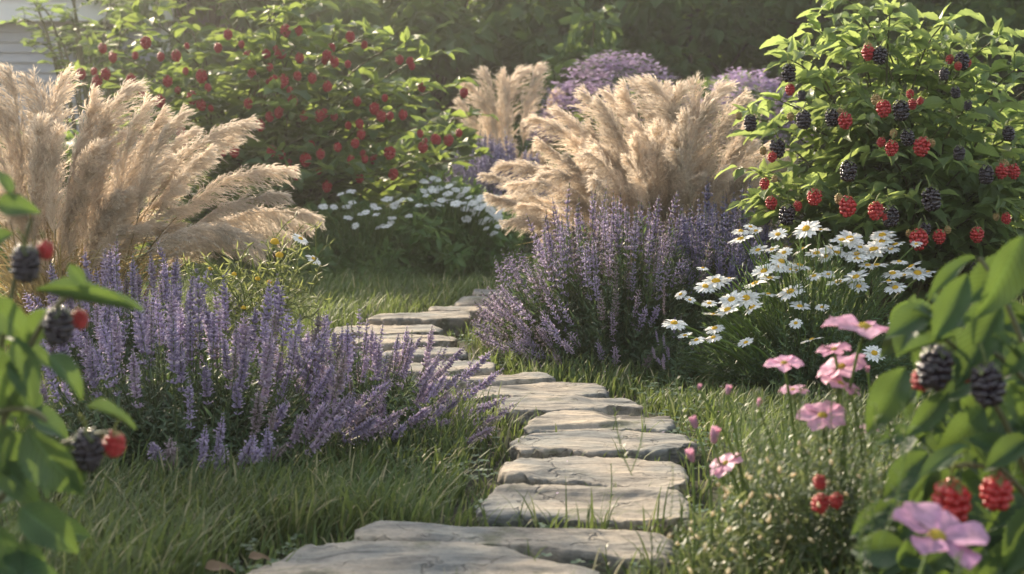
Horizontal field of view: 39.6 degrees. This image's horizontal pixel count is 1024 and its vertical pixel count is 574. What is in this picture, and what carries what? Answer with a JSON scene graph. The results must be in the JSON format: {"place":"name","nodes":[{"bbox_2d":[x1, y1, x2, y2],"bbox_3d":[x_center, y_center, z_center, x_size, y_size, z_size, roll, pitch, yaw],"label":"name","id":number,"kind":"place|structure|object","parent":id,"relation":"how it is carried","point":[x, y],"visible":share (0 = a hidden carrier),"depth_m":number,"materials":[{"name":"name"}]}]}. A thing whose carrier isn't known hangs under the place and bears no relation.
{"place":"outdoors","nodes":[
{"label":"outdoors","id":0,"kind":"place"},
{"bbox_2d":[0,61,326,352],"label":"feather grass","id":1,"kind":"object","parent":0,"point":[116,204],"depth_m":4.45,"materials":[{"name":"plant"}]},
{"bbox_2d":[248,551,270,560],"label":"dead leaf","id":2,"kind":"object","parent":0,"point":[255,555],"visible":1,"depth_m":2.15,"materials":[{"name":"brown plant"}]},
{"bbox_2d":[450,62,565,249],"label":"feather grass","id":3,"kind":"object","parent":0,"point":[496,128],"depth_m":9.79,"materials":[{"name":"plant"}]},
{"bbox_2d":[0,181,1023,573],"bbox_3d":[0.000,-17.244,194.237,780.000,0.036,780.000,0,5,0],"label":"ground","id":4,"kind":"structure","parent":0,"point":[491,455],"depth_m":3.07,"materials":[{"name":"green plant"}]},
{"bbox_2d":[0,128,139,269],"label":"green shrub","id":5,"kind":"object","parent":4,"relation":"on","point":[70,135],"visible":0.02,"depth_m":7.66,"materials":[{"name":"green plant"}]},
{"bbox_2d":[0,171,143,573],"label":"bramble","id":6,"kind":"object","parent":4,"relation":"on","point":[31,459],"visible":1,"depth_m":1.50,"materials":[{"name":"green plant"}]},
{"bbox_2d":[0,0,153,137],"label":"young tree","id":7,"kind":"object","parent":4,"relation":"on","point":[77,35],"visible":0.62,"depth_m":10.59,"materials":[{"name":"green plant"}]},
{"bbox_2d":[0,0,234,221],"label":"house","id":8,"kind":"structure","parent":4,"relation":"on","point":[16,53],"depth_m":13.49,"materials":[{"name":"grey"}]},
{"bbox_2d":[22,234,243,388],"bbox_3d":[-1.030,0.086,3.873,0.652,0.470,0.585,0,5,0],"label":"lavender bush","id":9,"kind":"object","parent":4,"relation":"on","point":[111,272],"visible":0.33,"depth_m":3.82,"materials":[{"name":"purple plant"}]},
{"bbox_2d":[57,0,345,193],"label":"garden tree","id":10,"kind":"object","parent":4,"relation":"on","point":[153,65],"visible":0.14,"depth_m":12.88,"materials":[{"name":"green plant"}]},
{"bbox_2d":[14,263,406,482],"bbox_3d":[-0.697,0.192,3.009,0.962,0.499,0.659,0,5,0],"label":"lavender bush","id":11,"kind":"object","parent":4,"relation":"on","point":[211,412],"visible":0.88,"depth_m":2.93,"materials":[{"name":"purple plant"}]},
{"bbox_2d":[205,560,235,572],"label":"dead leaf","id":12,"kind":"object","parent":4,"relation":"on","point":[213,565],"visible":1,"depth_m":2.10,"materials":[{"name":"brown plant"}]},
{"bbox_2d":[180,211,333,385],"bbox_3d":[-0.647,0.066,3.631,0.395,0.516,0.298,-2,6,-20],"label":"wild yellow plant","id":13,"kind":"object","parent":4,"relation":"on","point":[250,293],"visible":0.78,"depth_m":3.62,"materials":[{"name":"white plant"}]},
{"bbox_2d":[50,0,498,267],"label":"raspberry bush","id":14,"kind":"object","parent":4,"relation":"on","point":[292,139],"visible":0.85,"depth_m":7.94,"materials":[{"name":"green plant"}]},
{"bbox_2d":[180,0,445,201],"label":"garden tree","id":15,"kind":"object","parent":4,"relation":"on","point":[382,64],"visible":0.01,"depth_m":14.23,"materials":[{"name":"green plant"}]},
{"bbox_2d":[210,307,516,452],"bbox_3d":[-0.352,0.224,3.297,0.745,0.366,0.597,0,5,0],"label":"lavender bush","id":16,"kind":"object","parent":4,"relation":"on","point":[399,396],"visible":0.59,"depth_m":3.22,"materials":[{"name":"purple plant"}]},
{"bbox_2d":[268,189,471,284],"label":"daisy plant","id":17,"kind":"object","parent":4,"relation":"on","point":[378,246],"visible":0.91,"depth_m":7.33,"materials":[{"name":"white plant"}]},
{"bbox_2d":[331,324,443,348],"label":"stepping stone","id":18,"kind":"object","parent":4,"relation":"on","point":[419,329],"visible":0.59,"depth_m":4.96,"materials":[{"name":"grey stone"}]},
{"bbox_2d":[350,334,457,363],"bbox_3d":[-0.356,0.210,4.696,0.355,0.089,0.311,0,5,0],"label":"stepping stone","id":19,"kind":"object","parent":4,"relation":"on","point":[388,341],"visible":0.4,"depth_m":4.62,"materials":[{"name":"grey stone"}]},
{"bbox_2d":[365,311,472,335],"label":"stepping stone","id":20,"kind":"object","parent":4,"relation":"on","point":[446,321],"visible":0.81,"depth_m":5.25,"materials":[{"name":"grey stone"}]},
{"bbox_2d":[247,540,599,573],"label":"stepping stone","id":21,"kind":"object","parent":4,"relation":"on","point":[394,557],"visible":0.97,"depth_m":2.14,"materials":[{"name":"grey stone"}]},
{"bbox_2d":[382,346,468,377],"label":"stepping stone","id":22,"kind":"object","parent":4,"relation":"on","point":[419,355],"visible":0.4,"depth_m":4.29,"materials":[{"name":"grey stone"}]},
{"bbox_2d":[283,0,571,188],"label":"garden tree","id":23,"kind":"object","parent":4,"relation":"on","point":[444,25],"visible":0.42,"depth_m":12.60,"materials":[{"name":"green plant"}]},
{"bbox_2d":[364,108,492,222],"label":"green shrub","id":24,"kind":"object","parent":4,"relation":"on","point":[429,130],"visible":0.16,"depth_m":9.36,"materials":[{"name":"green plant"}]},
{"bbox_2d":[405,360,495,387],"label":"stepping stone","id":25,"kind":"object","parent":4,"relation":"on","point":[486,368],"visible":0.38,"depth_m":4.03,"materials":[{"name":"grey stone"}]},
{"bbox_2d":[394,166,532,281],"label":"daisy plant","id":26,"kind":"object","parent":4,"relation":"on","point":[460,203],"visible":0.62,"depth_m":7.54,"materials":[{"name":"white plant"}]},
{"bbox_2d":[428,306,498,326],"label":"stepping stone","id":27,"kind":"object","parent":4,"relation":"on","point":[471,310],"visible":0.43,"depth_m":5.57,"materials":[{"name":"grey stone"}]},
{"bbox_2d":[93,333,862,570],"bbox_3d":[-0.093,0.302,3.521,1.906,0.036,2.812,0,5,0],"label":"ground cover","id":28,"kind":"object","parent":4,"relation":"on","point":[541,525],"visible":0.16,"depth_m":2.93,"materials":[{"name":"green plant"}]},
{"bbox_2d":[454,296,506,305],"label":"stepping stone","id":29,"kind":"object","parent":4,"relation":"on","point":[465,300],"visible":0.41,"depth_m":5.93,"materials":[{"name":"grey stone"}]},
{"bbox_2d":[381,0,599,112],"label":"garden tree","id":30,"kind":"object","parent":4,"relation":"on","point":[481,3],"depth_m":13.93,"materials":[{"name":"green plant"}]},
{"bbox_2d":[471,289,512,296],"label":"stepping stone","id":31,"kind":"object","parent":4,"relation":"on","point":[477,292],"visible":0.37,"depth_m":6.26,"materials":[{"name":"grey stone"}]},
{"bbox_2d":[427,131,557,253],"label":"lavender bush","id":32,"kind":"object","parent":4,"relation":"on","point":[485,163],"visible":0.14,"depth_m":8.47,"materials":[{"name":"purple plant"}]},
{"bbox_2d":[436,372,555,402],"bbox_3d":[-0.049,0.284,3.888,0.341,0.089,0.187,0,5,0],"label":"stepping stone","id":33,"kind":"object","parent":4,"relation":"on","point":[526,378],"visible":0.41,"depth_m":3.83,"materials":[{"name":"grey stone"}]},
{"bbox_2d":[354,520,675,573],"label":"stepping stone","id":34,"kind":"object","parent":4,"relation":"on","point":[565,545],"visible":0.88,"depth_m":2.27,"materials":[{"name":"grey stone"}]},
{"bbox_2d":[474,382,609,413],"bbox_3d":[0.077,0.303,3.751,0.361,0.077,0.218,-1,5,-9],"label":"stepping stone","id":35,"kind":"object","parent":4,"relation":"on","point":[589,390],"visible":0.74,"depth_m":3.75,"materials":[{"name":"grey stone"}]},
{"bbox_2d":[495,395,643,430],"bbox_3d":[0.143,0.320,3.514,0.370,0.086,0.207,0,5,0],"label":"stepping stone","id":36,"kind":"object","parent":4,"relation":"on","point":[544,404],"visible":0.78,"depth_m":3.48,"materials":[{"name":"grey stone"}]},
{"bbox_2d":[475,483,692,539],"bbox_3d":[0.129,0.413,2.529,0.389,0.083,0.254,0,5,0],"label":"stepping stone","id":37,"kind":"object","parent":4,"relation":"on","point":[547,498],"visible":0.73,"depth_m":2.53,"materials":[{"name":"grey stone"}]},
{"bbox_2d":[511,0,659,163],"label":"green shrub","id":38,"kind":"object","parent":4,"relation":"on","point":[567,57],"visible":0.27,"depth_m":11.76,"materials":[{"name":"green plant"}]},
{"bbox_2d":[457,0,719,165],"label":"garden tree","id":39,"kind":"object","parent":4,"relation":"on","point":[553,34],"visible":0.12,"depth_m":13.05,"materials":[{"name":"green plant"}]},
{"bbox_2d":[497,456,688,497],"bbox_3d":[0.159,0.388,2.789,0.376,0.084,0.278,0,5,0],"label":"stepping stone","id":40,"kind":"object","parent":4,"relation":"on","point":[583,470],"visible":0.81,"depth_m":2.75,"materials":[{"name":"grey stone"}]},
{"bbox_2d":[523,410,676,435],"bbox_3d":[0.205,0.341,3.300,0.363,0.085,0.214,0,5,0],"label":"stepping stone","id":41,"kind":"object","parent":4,"relation":"on","point":[568,420],"visible":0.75,"depth_m":3.26,"materials":[{"name":"grey stone"}]},
{"bbox_2d":[509,429,697,467],"bbox_3d":[0.196,0.362,3.068,0.404,0.084,0.264,0,5,0],"label":"stepping stone","id":42,"kind":"object","parent":4,"relation":"on","point":[592,443],"visible":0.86,"depth_m":3.01,"materials":[{"name":"grey stone"}]},
{"bbox_2d":[466,183,741,377],"bbox_3d":[0.349,-0.018,4.523,0.989,0.638,0.827,0,5,0],"label":"lavender bush","id":43,"kind":"object","parent":4,"relation":"on","point":[596,311],"visible":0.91,"depth_m":4.36,"materials":[{"name":"purple plant"}]},
{"bbox_2d":[524,50,701,246],"bbox_3d":[0.711,-0.926,9.693,1.291,1.381,1.064,0,5,0],"label":"lilac flower shrub","id":44,"kind":"object","parent":4,"relation":"on","point":[609,67],"visible":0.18,"depth_m":9.62,"materials":[{"name":"purple plant"}]},
{"bbox_2d":[647,282,694,384],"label":"lavender bush","id":45,"kind":"object","parent":4,"relation":"on","point":[662,362],"visible":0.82,"depth_m":4.10,"materials":[{"name":"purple plant"}]},
{"bbox_2d":[554,0,850,200],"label":"garden tree","id":46,"kind":"object","parent":4,"relation":"on","point":[695,38],"visible":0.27,"depth_m":13.04,"materials":[{"name":"green plant"}]},
{"bbox_2d":[600,376,829,573],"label":"cosmos plant","id":47,"kind":"object","parent":4,"relation":"on","point":[727,460],"visible":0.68,"depth_m":2.11,"materials":[{"name":"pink plant"}]},
{"bbox_2d":[658,176,794,345],"bbox_3d":[0.689,-0.072,4.638,0.443,0.586,0.545,0,5,0],"label":"lavender bush","id":48,"kind":"object","parent":4,"relation":"on","point":[727,268],"visible":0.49,"depth_m":4.54,"materials":[{"name":"purple plant"}]},
{"bbox_2d":[685,68,778,212],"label":"green shrub","id":49,"kind":"object","parent":4,"relation":"on","point":[707,84],"visible":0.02,"depth_m":10.82,"materials":[{"name":"green plant"}]},
{"bbox_2d":[699,67,813,241],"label":"lilac flower shrub","id":50,"kind":"object","parent":4,"relation":"on","point":[782,134],"visible":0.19,"depth_m":9.93,"materials":[{"name":"purple plant"}]},
{"bbox_2d":[692,0,837,203],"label":"garden tree","id":51,"kind":"object","parent":4,"relation":"on","point":[767,57],"visible":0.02,"depth_m":13.97,"materials":[{"name":"green plant"}]},
{"bbox_2d":[630,423,919,573],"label":"bushy weed","id":52,"kind":"object","parent":4,"relation":"on","point":[818,504],"visible":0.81,"depth_m":2.00,"materials":[{"name":"green plant"}]},
{"bbox_2d":[661,221,936,395],"bbox_3d":[0.805,0.064,4.008,0.813,0.493,0.642,0,5,0],"label":"daisy plant","id":53,"kind":"object","parent":4,"relation":"on","point":[799,332],"visible":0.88,"depth_m":3.94,"materials":[{"name":"white plant"}]},
{"bbox_2d":[706,314,935,573],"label":"cosmos plant","id":54,"kind":"object","parent":4,"relation":"on","point":[831,415],"visible":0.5,"depth_m":2.02,"materials":[{"name":"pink plant"}]},
{"bbox_2d":[703,0,943,202],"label":"garden tree","id":55,"kind":"object","parent":4,"relation":"on","point":[788,9],"visible":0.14,"depth_m":13.01,"materials":[{"name":"green plant"}]},
{"bbox_2d":[714,0,1023,356],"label":"blackberry bush","id":56,"kind":"object","parent":4,"relation":"on","point":[901,176],"visible":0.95,"depth_m":4.39,"materials":[{"name":"green plant"}]},
{"bbox_2d":[786,0,1023,110],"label":"garden tree","id":57,"kind":"object","parent":4,"relation":"on","point":[892,33],"visible":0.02,"depth_m":12.21,"materials":[{"name":"green plant"}]},
{"bbox_2d":[842,401,1023,573],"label":"cosmos plant","id":58,"kind":"object","parent":4,"relation":"on","point":[950,534],"visible":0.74,"depth_m":1.52,"materials":[{"name":"pink plant"}]},
{"bbox_2d":[850,234,1023,573],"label":"bramble","id":59,"kind":"object","parent":4,"relation":"on","point":[971,417],"visible":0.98,"depth_m":1.64,"materials":[{"name":"green plant"}]},
{"bbox_2d":[865,0,1023,111],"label":"garden tree","id":60,"kind":"object","parent":4,"relation":"on","point":[1012,19],"visible":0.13,"depth_m":11.08,"materials":[{"name":"green plant"}]},
{"bbox_2d":[934,0,1023,79],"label":"garden tree","id":61,"kind":"object","parent":4,"relation":"on","point":[1019,9],"visible":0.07,"depth_m":11.60,"materials":[{"name":"green plant"}]},
{"bbox_2d":[958,80,1023,302],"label":"green shrub","id":62,"kind":"object","parent":4,"relation":"on","point":[1009,112],"visible":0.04,"depth_m":6.15,"materials":[{"name":"green plant"}]},
{"bbox_2d":[477,70,801,292],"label":"feather grass","id":63,"kind":"object","parent":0,"point":[665,164],"depth_m":5.15,"materials":[{"name":"plant"}]}
]}

